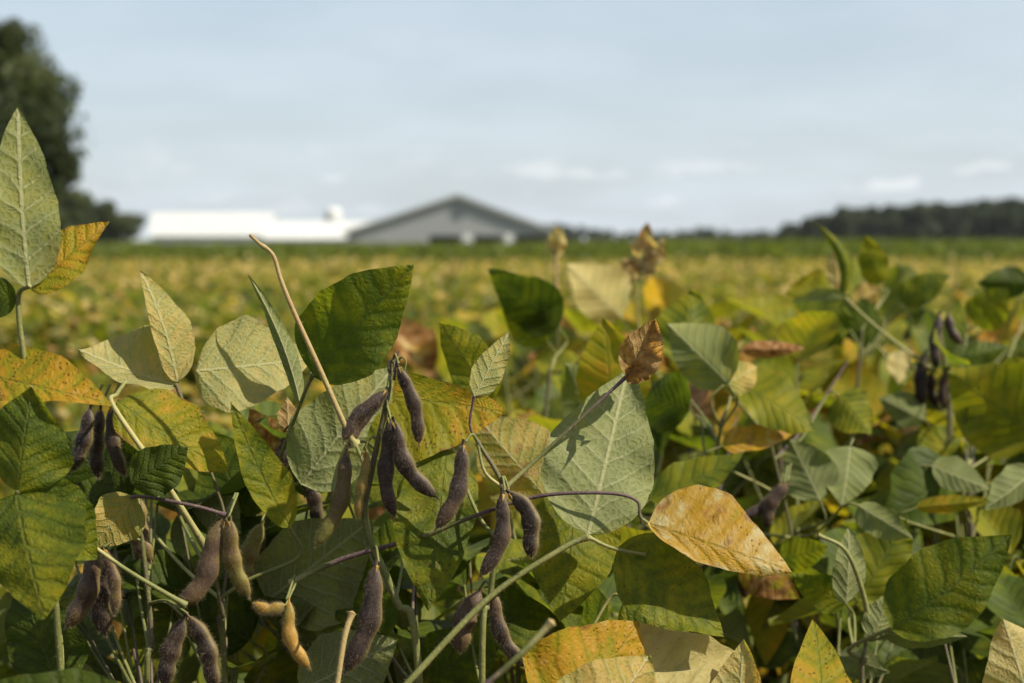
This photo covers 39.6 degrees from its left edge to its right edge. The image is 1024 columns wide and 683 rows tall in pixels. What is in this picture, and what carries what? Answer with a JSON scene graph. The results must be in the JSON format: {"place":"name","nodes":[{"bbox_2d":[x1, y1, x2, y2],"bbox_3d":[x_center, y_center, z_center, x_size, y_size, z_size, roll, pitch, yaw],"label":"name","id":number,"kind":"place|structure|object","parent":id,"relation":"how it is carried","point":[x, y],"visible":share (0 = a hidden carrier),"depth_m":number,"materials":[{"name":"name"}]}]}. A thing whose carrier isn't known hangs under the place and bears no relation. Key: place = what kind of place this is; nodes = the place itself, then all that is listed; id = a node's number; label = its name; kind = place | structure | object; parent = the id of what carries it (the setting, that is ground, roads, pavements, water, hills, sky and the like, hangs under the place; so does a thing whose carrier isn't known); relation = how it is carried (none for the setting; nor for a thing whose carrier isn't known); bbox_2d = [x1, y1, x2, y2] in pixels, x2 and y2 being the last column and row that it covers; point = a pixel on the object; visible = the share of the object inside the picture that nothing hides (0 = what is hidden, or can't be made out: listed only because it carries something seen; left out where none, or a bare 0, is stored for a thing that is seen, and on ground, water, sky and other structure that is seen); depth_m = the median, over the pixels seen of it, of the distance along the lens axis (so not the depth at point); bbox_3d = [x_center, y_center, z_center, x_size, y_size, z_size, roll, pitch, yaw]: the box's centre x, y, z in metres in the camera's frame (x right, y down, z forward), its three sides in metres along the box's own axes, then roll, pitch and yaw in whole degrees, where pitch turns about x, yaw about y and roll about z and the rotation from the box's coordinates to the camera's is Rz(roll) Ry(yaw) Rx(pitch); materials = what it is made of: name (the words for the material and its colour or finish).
{"place":"outdoors","nodes":[
{"label":"outdoors","id":0,"kind":"place"},
{"bbox_2d":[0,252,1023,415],"bbox_3d":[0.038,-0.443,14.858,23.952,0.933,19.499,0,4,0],"label":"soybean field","id":1,"kind":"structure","parent":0,"point":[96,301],"depth_m":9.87,"materials":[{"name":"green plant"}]},
{"bbox_2d":[0,0,1023,239],"label":"sky","id":2,"kind":"structure","parent":0,"point":[621,116],"materials":[{"name":"blue"}]},
{"bbox_2d":[95,240,1009,406],"bbox_3d":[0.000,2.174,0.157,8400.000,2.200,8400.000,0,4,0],"label":"ground","id":3,"kind":"structure","parent":0,"point":[139,241],"depth_m":1588.83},
{"bbox_2d":[0,401,66,496],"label":"soybean plant","id":4,"kind":"object","parent":3,"relation":"on","point":[52,407],"visible":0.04,"depth_m":3.62,"materials":[{"name":"green plant"}]},
{"bbox_2d":[0,17,94,197],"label":"broadleaf tree","id":5,"kind":"object","parent":3,"relation":"on","point":[37,96],"visible":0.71,"depth_m":83.04,"materials":[{"name":"green plant"}]},
{"bbox_2d":[0,107,117,682],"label":"soybean plant","id":6,"kind":"object","parent":3,"relation":"on","point":[48,536],"visible":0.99,"depth_m":0.77,"materials":[{"name":"green plant"}]},
{"bbox_2d":[58,200,77,229],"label":"broadleaf tree","id":7,"kind":"object","parent":3,"relation":"on","point":[64,218],"visible":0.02,"depth_m":213.53,"materials":[{"name":"green plant"}]},
{"bbox_2d":[56,401,82,431],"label":"soybean plant","id":8,"kind":"object","parent":3,"relation":"on","point":[68,409],"visible":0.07,"depth_m":4.53,"materials":[{"name":"green plant"}]},
{"bbox_2d":[53,170,101,224],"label":"broadleaf tree","id":9,"kind":"object","parent":3,"relation":"on","point":[77,205],"visible":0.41,"depth_m":230.36,"materials":[{"name":"green plant"}]},
{"bbox_2d":[0,517,174,682],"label":"soybean plant","id":10,"kind":"object","parent":3,"relation":"on","point":[6,669],"visible":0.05,"depth_m":1.47,"materials":[{"name":"green plant"}]},
{"bbox_2d":[71,389,139,429],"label":"soybean plant","id":11,"kind":"object","parent":3,"relation":"on","point":[75,422],"visible":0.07,"depth_m":4.15,"materials":[{"name":"green plant"}]},
{"bbox_2d":[78,361,134,413],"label":"soybean plant","id":12,"kind":"object","parent":3,"relation":"on","point":[83,370],"visible":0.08,"depth_m":5.09,"materials":[{"name":"green plant"}]},
{"bbox_2d":[77,362,138,420],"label":"soybean plant","id":13,"kind":"object","parent":3,"relation":"on","point":[96,380],"visible":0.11,"depth_m":4.78,"materials":[{"name":"green plant"}]},
{"bbox_2d":[0,592,221,682],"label":"soybean plant","id":14,"kind":"object","parent":3,"relation":"on","point":[6,599],"visible":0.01,"depth_m":1.20,"materials":[{"name":"green plant"}]},
{"bbox_2d":[89,198,146,243],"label":"broadleaf tree","id":15,"kind":"object","parent":3,"relation":"on","point":[121,226],"visible":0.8,"depth_m":247.08,"materials":[{"name":"green plant"}]},
{"bbox_2d":[5,410,266,682],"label":"soybean plant","id":16,"kind":"object","parent":3,"relation":"on","point":[101,596],"visible":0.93,"depth_m":0.86,"materials":[{"name":"green plant"}]},
{"bbox_2d":[154,506,176,520],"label":"soybean plant","id":17,"kind":"object","parent":3,"relation":"on","point":[168,514],"depth_m":2.37,"materials":[{"name":"brown plant"}]},
{"bbox_2d":[63,270,306,682],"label":"soybean plant","id":18,"kind":"object","parent":3,"relation":"on","point":[239,373],"visible":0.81,"depth_m":0.91,"materials":[{"name":"green plant"}]},
{"bbox_2d":[179,379,230,424],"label":"soybean plant","id":19,"kind":"object","parent":3,"relation":"on","point":[199,400],"visible":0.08,"depth_m":4.68,"materials":[{"name":"yellow plant"}]},
{"bbox_2d":[149,212,275,243],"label":"white shed","id":20,"kind":"structure","parent":3,"relation":"on","point":[201,227],"depth_m":329.75,"materials":[{"name":"metal"}]},
{"bbox_2d":[204,406,232,429],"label":"soybean plant","id":21,"kind":"object","parent":3,"relation":"on","point":[223,420],"visible":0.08,"depth_m":3.95,"materials":[{"name":"yellow plant"}]},
{"bbox_2d":[191,503,323,682],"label":"soybean plant","id":22,"kind":"object","parent":3,"relation":"on","point":[249,647],"visible":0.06,"depth_m":1.34,"materials":[{"name":"green plant"}]},
{"bbox_2d":[271,377,314,409],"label":"soybean plant","id":23,"kind":"object","parent":3,"relation":"on","point":[295,403],"visible":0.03,"depth_m":4.59,"materials":[{"name":"green plant"}]},
{"bbox_2d":[167,264,419,682],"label":"soybean plant","id":24,"kind":"object","parent":3,"relation":"on","point":[351,323],"visible":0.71,"depth_m":0.92,"materials":[{"name":"green plant"}]},
{"bbox_2d":[154,584,468,676],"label":"soybean plant","id":25,"kind":"object","parent":3,"relation":"on","point":[252,658],"visible":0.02,"depth_m":1.33,"materials":[{"name":"green plant"}]},
{"bbox_2d":[263,221,371,243],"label":"white shed","id":26,"kind":"structure","parent":3,"relation":"on","point":[305,231],"depth_m":299.98,"materials":[{"name":"metal"}]},
{"bbox_2d":[324,207,341,220],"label":"silo","id":27,"kind":"object","parent":3,"relation":"on","point":[333,214],"visible":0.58,"depth_m":342.01,"materials":[{"name":"white metal"}]},
{"bbox_2d":[326,503,394,519],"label":"soybean plant","id":28,"kind":"object","parent":3,"relation":"on","point":[380,510],"visible":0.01,"depth_m":2.40,"materials":[{"name":"green plant"}]},
{"bbox_2d":[249,234,503,682],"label":"soybean plant","id":29,"kind":"object","parent":3,"relation":"on","point":[419,417],"visible":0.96,"depth_m":0.87,"materials":[{"name":"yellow plant"}]},
{"bbox_2d":[0,381,846,677],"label":"soybean undergrowth","id":30,"kind":"object","parent":3,"relation":"on","point":[6,489],"depth_m":3.56,"materials":[{"name":"green plant"}]},
{"bbox_2d":[373,512,490,530],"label":"soybean plant","id":31,"kind":"object","parent":3,"relation":"on","point":[487,518],"visible":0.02,"depth_m":2.33,"materials":[{"name":"green plant"}]},
{"bbox_2d":[343,193,552,243],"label":"grey barn","id":32,"kind":"structure","parent":3,"relation":"on","point":[457,217],"depth_m":283.09,"materials":[{"name":"metal"}]},
{"bbox_2d":[460,528,492,605],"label":"soybean plant","id":33,"kind":"object","parent":3,"relation":"on","point":[475,571],"depth_m":1.69,"materials":[{"name":"green plant"}]},
{"bbox_2d":[385,317,578,452],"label":"soybean plant","id":34,"kind":"object","parent":3,"relation":"on","point":[417,346],"visible":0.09,"depth_m":2.26,"materials":[{"name":"brown plant"}]},
{"bbox_2d":[434,307,537,523],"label":"soybean plant","id":35,"kind":"object","parent":3,"relation":"on","point":[491,329],"visible":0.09,"depth_m":2.49,"materials":[{"name":"green plant"}]},
{"bbox_2d":[439,321,583,682],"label":"soybean plant","id":36,"kind":"object","parent":3,"relation":"on","point":[512,446],"visible":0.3,"depth_m":1.00,"materials":[{"name":"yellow plant"}]},
{"bbox_2d":[507,338,529,400],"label":"soybean plant","id":37,"kind":"object","parent":3,"relation":"on","point":[511,371],"visible":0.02,"depth_m":3.74,"materials":[{"name":"green plant"}]},
{"bbox_2d":[503,340,541,416],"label":"soybean plant","id":38,"kind":"object","parent":3,"relation":"on","point":[521,365],"visible":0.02,"depth_m":2.79,"materials":[{"name":"green plant"}]},
{"bbox_2d":[488,269,567,417],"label":"soybean plant","id":39,"kind":"object","parent":3,"relation":"on","point":[533,309],"visible":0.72,"depth_m":1.43,"materials":[{"name":"green plant"}]},
{"bbox_2d":[518,309,593,379],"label":"soybean plant","id":40,"kind":"object","parent":3,"relation":"on","point":[576,344],"visible":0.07,"depth_m":2.53,"materials":[{"name":"green plant"}]},
{"bbox_2d":[546,226,566,395],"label":"soybean plant","id":41,"kind":"object","parent":3,"relation":"on","point":[556,243],"visible":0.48,"depth_m":1.85,"materials":[{"name":"yellow plant"}]},
{"bbox_2d":[89,236,1023,270],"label":"green crop","id":42,"kind":"object","parent":3,"relation":"on","point":[930,249],"visible":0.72,"depth_m":25.64,"materials":[{"name":"green plant"}]},
{"bbox_2d":[403,372,723,682],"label":"soybean plant","id":43,"kind":"object","parent":3,"relation":"on","point":[607,444],"visible":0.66,"depth_m":0.87,"materials":[{"name":"green plant"}]},
{"bbox_2d":[565,227,578,240],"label":"broadleaf tree","id":44,"kind":"object","parent":3,"relation":"on","point":[573,234],"visible":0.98,"depth_m":838.90,"materials":[{"name":"green plant"}]},
{"bbox_2d":[384,319,791,682],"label":"soybean plant","id":45,"kind":"object","parent":3,"relation":"on","point":[713,527],"visible":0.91,"depth_m":0.85,"materials":[{"name":"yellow plant"}]},
{"bbox_2d":[566,222,665,519],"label":"soybean plant","id":46,"kind":"object","parent":3,"relation":"on","point":[601,292],"visible":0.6,"depth_m":1.72,"materials":[{"name":"beige plant"}]},
{"bbox_2d":[530,317,703,568],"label":"soybean plant","id":47,"kind":"object","parent":3,"relation":"on","point":[565,322],"visible":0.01,"depth_m":2.61,"materials":[{"name":"green plant"}]},
{"bbox_2d":[534,318,704,617],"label":"soybean plant","id":48,"kind":"object","parent":3,"relation":"on","point":[598,366],"visible":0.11,"depth_m":1.14,"materials":[{"name":"green plant"}]},
{"bbox_2d":[490,526,751,682],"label":"soybean plant","id":49,"kind":"object","parent":3,"relation":"on","point":[734,626],"visible":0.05,"depth_m":1.23,"materials":[{"name":"green plant"}]},
{"bbox_2d":[484,570,760,682],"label":"soybean plant","id":50,"kind":"object","parent":3,"relation":"on","point":[616,651],"visible":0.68,"depth_m":0.82,"materials":[{"name":"yellow plant"}]},
{"bbox_2d":[466,407,780,678],"bbox_3d":[0.105,0.530,1.552,0.414,0.930,0.459,-1,4,-19],"label":"soybean plant","id":51,"kind":"object","parent":3,"relation":"on","point":[485,501],"visible":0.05,"depth_m":1.50,"materials":[{"name":"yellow plant"}]},
{"bbox_2d":[622,302,648,326],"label":"soybean plant","id":52,"kind":"object","parent":3,"relation":"on","point":[630,313],"visible":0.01,"depth_m":2.68,"materials":[{"name":"yellow plant"}]},
{"bbox_2d":[561,362,753,647],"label":"soybean plant","id":53,"kind":"object","parent":3,"relation":"on","point":[731,600],"visible":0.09,"depth_m":1.34,"materials":[{"name":"green plant"}]},
{"bbox_2d":[466,413,859,682],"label":"soybean plant","id":54,"kind":"object","parent":3,"relation":"on","point":[766,477],"visible":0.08,"depth_m":1.57,"materials":[{"name":"green plant"}]},
{"bbox_2d":[642,277,686,320],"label":"soybean plant","id":55,"kind":"object","parent":3,"relation":"on","point":[662,293],"visible":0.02,"depth_m":2.17,"materials":[{"name":"yellow plant"}]},
{"bbox_2d":[528,303,803,682],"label":"soybean plant","id":56,"kind":"object","parent":3,"relation":"on","point":[768,332],"visible":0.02,"depth_m":2.04,"materials":[{"name":"green plant"}]},
{"bbox_2d":[559,394,805,671],"bbox_3d":[0.144,0.526,1.710,0.451,0.913,0.407,1,4,11],"label":"soybean plant","id":57,"kind":"object","parent":3,"relation":"on","point":[669,457],"visible":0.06,"depth_m":1.75,"materials":[{"name":"green plant"}]},
{"bbox_2d":[641,338,762,682],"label":"soybean plant","id":58,"kind":"object","parent":3,"relation":"on","point":[700,398],"visible":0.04,"depth_m":1.71,"materials":[{"name":"green plant"}]},
{"bbox_2d":[577,299,833,526],"bbox_3d":[0.276,0.437,2.244,0.504,1.020,0.455,1,4,16],"label":"soybean plant","id":59,"kind":"object","parent":3,"relation":"on","point":[722,308],"visible":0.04,"depth_m":2.09,"materials":[{"name":"green plant"}]},
{"bbox_2d":[702,227,716,240],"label":"broadleaf tree","id":60,"kind":"object","parent":3,"relation":"on","point":[709,233],"visible":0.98,"depth_m":910.45,"materials":[{"name":"green plant"}]},
{"bbox_2d":[644,288,804,633],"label":"soybean plant","id":61,"kind":"object","parent":3,"relation":"on","point":[700,348],"visible":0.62,"depth_m":1.22,"materials":[{"name":"green plant"}]},
{"bbox_2d":[718,316,738,327],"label":"soybean plant","id":62,"kind":"object","parent":3,"relation":"on","point":[724,322],"visible":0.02,"depth_m":3.52,"materials":[{"name":"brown plant"}]},
{"bbox_2d":[621,332,893,611],"bbox_3d":[0.360,0.465,2.151,0.556,0.976,0.302,0,4,4],"label":"soybean plant","id":63,"kind":"object","parent":3,"relation":"on","point":[665,361],"depth_m":2.06,"materials":[{"name":"green plant"}]},
{"bbox_2d":[642,296,900,638],"bbox_3d":[0.429,0.430,2.422,0.449,1.008,0.498,-2,5,-28],"label":"soybean plant","id":64,"kind":"object","parent":3,"relation":"on","point":[781,299],"visible":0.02,"depth_m":2.50,"materials":[{"name":"green plant"}]},
{"bbox_2d":[716,498,827,682],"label":"soybean plant","id":65,"kind":"object","parent":3,"relation":"on","point":[774,646],"visible":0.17,"depth_m":1.28,"materials":[{"name":"green plant"}]},
{"bbox_2d":[668,417,876,679],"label":"soybean plant","id":66,"kind":"object","parent":3,"relation":"on","point":[732,482],"visible":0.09,"depth_m":1.59,"materials":[{"name":"green plant"}]},
{"bbox_2d":[637,311,913,652],"bbox_3d":[0.292,0.490,1.425,0.214,1.040,0.653,1,4,17],"label":"soybean plant","id":67,"kind":"object","parent":3,"relation":"on","point":[773,401],"visible":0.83,"depth_m":1.20,"materials":[{"name":"green plant"}]},
{"bbox_2d":[647,297,923,681],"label":"soybean plant","id":68,"kind":"object","parent":3,"relation":"on","point":[822,437],"visible":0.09,"depth_m":1.94,"materials":[{"name":"green plant"}]},
{"bbox_2d":[776,228,795,239],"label":"broadleaf tree","id":69,"kind":"object","parent":3,"relation":"on","point":[785,233],"visible":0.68,"depth_m":449.53,"materials":[{"name":"green plant"}]},
{"bbox_2d":[789,224,804,238],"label":"broadleaf tree","id":70,"kind":"object","parent":3,"relation":"on","point":[797,233],"visible":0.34,"depth_m":469.07,"materials":[{"name":"green plant"}]},
{"bbox_2d":[801,216,833,239],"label":"broadleaf tree","id":71,"kind":"object","parent":3,"relation":"on","point":[811,230],"visible":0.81,"depth_m":443.15,"materials":[{"name":"green plant"}]},
{"bbox_2d":[776,528,858,682],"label":"soybean plant","id":72,"kind":"object","parent":3,"relation":"on","point":[817,660],"visible":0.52,"depth_m":0.85,"materials":[{"name":"yellow plant"}]},
{"bbox_2d":[813,213,837,238],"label":"broadleaf tree","id":73,"kind":"object","parent":3,"relation":"on","point":[826,219],"visible":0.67,"depth_m":442.98,"materials":[{"name":"green plant"}]},
{"bbox_2d":[829,204,862,239],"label":"broadleaf tree","id":74,"kind":"object","parent":3,"relation":"on","point":[846,226],"visible":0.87,"depth_m":443.58,"materials":[{"name":"green plant"}]},
{"bbox_2d":[833,258,891,458],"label":"soybean plant","id":75,"kind":"object","parent":3,"relation":"on","point":[857,278],"visible":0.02,"depth_m":2.67,"materials":[{"name":"green plant"}]},
{"bbox_2d":[782,223,949,636],"bbox_3d":[0.374,0.434,1.575,0.191,1.131,0.332,1,4,17],"label":"soybean plant","id":76,"kind":"object","parent":3,"relation":"on","point":[920,292],"visible":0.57,"depth_m":1.65,"materials":[{"name":"green plant"}]},
{"bbox_2d":[857,204,889,239],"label":"broadleaf tree","id":77,"kind":"object","parent":3,"relation":"on","point":[870,217],"visible":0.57,"depth_m":464.30,"materials":[{"name":"green plant"}]},
{"bbox_2d":[760,520,1011,682],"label":"soybean plant","id":78,"kind":"object","parent":3,"relation":"on","point":[933,595],"visible":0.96,"depth_m":1.02,"materials":[{"name":"green plant"}]},
{"bbox_2d":[875,204,904,237],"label":"broadleaf tree","id":79,"kind":"object","parent":3,"relation":"on","point":[887,210],"visible":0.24,"depth_m":465.33,"materials":[{"name":"green plant"}]},
{"bbox_2d":[875,212,921,239],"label":"broadleaf tree","id":80,"kind":"object","parent":3,"relation":"on","point":[897,226],"visible":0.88,"depth_m":437.83,"materials":[{"name":"green plant"}]},
{"bbox_2d":[791,288,1007,544],"bbox_3d":[0.520,0.463,1.655,0.175,1.061,0.475,4,6,43],"label":"soybean plant","id":81,"kind":"object","parent":3,"relation":"on","point":[903,409],"visible":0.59,"depth_m":1.50,"materials":[{"name":"green plant"}]},
{"bbox_2d":[886,338,917,356],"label":"soybean plant","id":82,"kind":"object","parent":3,"relation":"on","point":[893,346],"visible":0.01,"depth_m":3.61,"materials":[{"name":"yellow plant"}]},
{"bbox_2d":[880,263,928,458],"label":"soybean plant","id":83,"kind":"object","parent":3,"relation":"on","point":[898,274],"visible":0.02,"depth_m":2.34,"materials":[{"name":"green plant"}]},
{"bbox_2d":[796,298,1023,625],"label":"soybean plant","id":84,"kind":"object","parent":3,"relation":"on","point":[872,385],"visible":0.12,"depth_m":1.88,"materials":[{"name":"green plant"}]},
{"bbox_2d":[801,294,1023,622],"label":"soybean plant","id":85,"kind":"object","parent":3,"relation":"on","point":[951,347],"visible":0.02,"depth_m":2.10,"materials":[{"name":"green plant"}]},
{"bbox_2d":[818,488,1015,682],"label":"soybean plant","id":86,"kind":"object","parent":3,"relation":"on","point":[881,497],"visible":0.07,"depth_m":1.39,"materials":[{"name":"green plant"}]},
{"bbox_2d":[899,203,943,239],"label":"broadleaf tree","id":87,"kind":"object","parent":3,"relation":"on","point":[920,215],"visible":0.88,"depth_m":437.34,"materials":[{"name":"green plant"}]},
{"bbox_2d":[828,409,1023,682],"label":"soybean plant","id":88,"kind":"object","parent":3,"relation":"on","point":[934,417],"visible":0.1,"depth_m":1.56,"materials":[{"name":"green plant"}]},
{"bbox_2d":[910,200,943,237],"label":"broadleaf tree","id":89,"kind":"object","parent":3,"relation":"on","point":[934,205],"visible":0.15,"depth_m":460.84,"materials":[{"name":"green plant"}]},
{"bbox_2d":[849,496,1023,682],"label":"soybean plant","id":90,"kind":"object","parent":3,"relation":"on","point":[1006,520],"visible":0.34,"depth_m":1.25,"materials":[{"name":"green plant"}]},
{"bbox_2d":[855,321,1023,456],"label":"soybean plant","id":91,"kind":"object","parent":3,"relation":"on","point":[872,362],"depth_m":2.45,"materials":[{"name":"green plant"}]},
{"bbox_2d":[932,201,946,229],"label":"broadleaf tree","id":92,"kind":"object","parent":3,"relation":"on","point":[938,211],"visible":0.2,"depth_m":460.27,"materials":[{"name":"green plant"}]},
{"bbox_2d":[885,266,1023,537],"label":"soybean plant","id":93,"kind":"object","parent":3,"relation":"on","point":[987,403],"visible":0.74,"depth_m":1.28,"materials":[{"name":"green plant"}]},
{"bbox_2d":[937,204,974,239],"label":"broadleaf tree","id":94,"kind":"object","parent":3,"relation":"on","point":[956,224],"visible":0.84,"depth_m":443.89,"materials":[{"name":"green plant"}]},
{"bbox_2d":[889,458,1022,567],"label":"soybean plant","id":95,"kind":"object","parent":3,"relation":"on","point":[1017,551],"depth_m":1.65,"materials":[{"name":"green plant"}]},
{"bbox_2d":[896,572,1023,682],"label":"soybean plant","id":96,"kind":"object","parent":3,"relation":"on","point":[993,632],"visible":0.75,"depth_m":1.16,"materials":[{"name":"green plant"}]},
{"bbox_2d":[965,208,992,239],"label":"broadleaf tree","id":97,"kind":"object","parent":3,"relation":"on","point":[979,220],"visible":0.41,"depth_m":453.88,"materials":[{"name":"green plant"}]},
{"bbox_2d":[974,198,1002,231],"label":"broadleaf tree","id":98,"kind":"object","parent":3,"relation":"on","point":[986,203],"visible":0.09,"depth_m":474.11,"materials":[{"name":"green plant"}]},
{"bbox_2d":[981,208,1000,239],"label":"broadleaf tree","id":99,"kind":"object","parent":3,"relation":"on","point":[989,233],"visible":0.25,"depth_m":466.89,"materials":[{"name":"green plant"}]},
{"bbox_2d":[965,491,1023,559],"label":"soybean plant","id":100,"kind":"object","parent":3,"relation":"on","point":[1021,540],"visible":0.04,"depth_m":1.56,"materials":[{"name":"green plant"}]},
{"bbox_2d":[990,196,1023,240],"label":"broadleaf tree","id":101,"kind":"object","parent":3,"relation":"on","point":[1007,217],"visible":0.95,"depth_m":444.33,"materials":[{"name":"green plant"}]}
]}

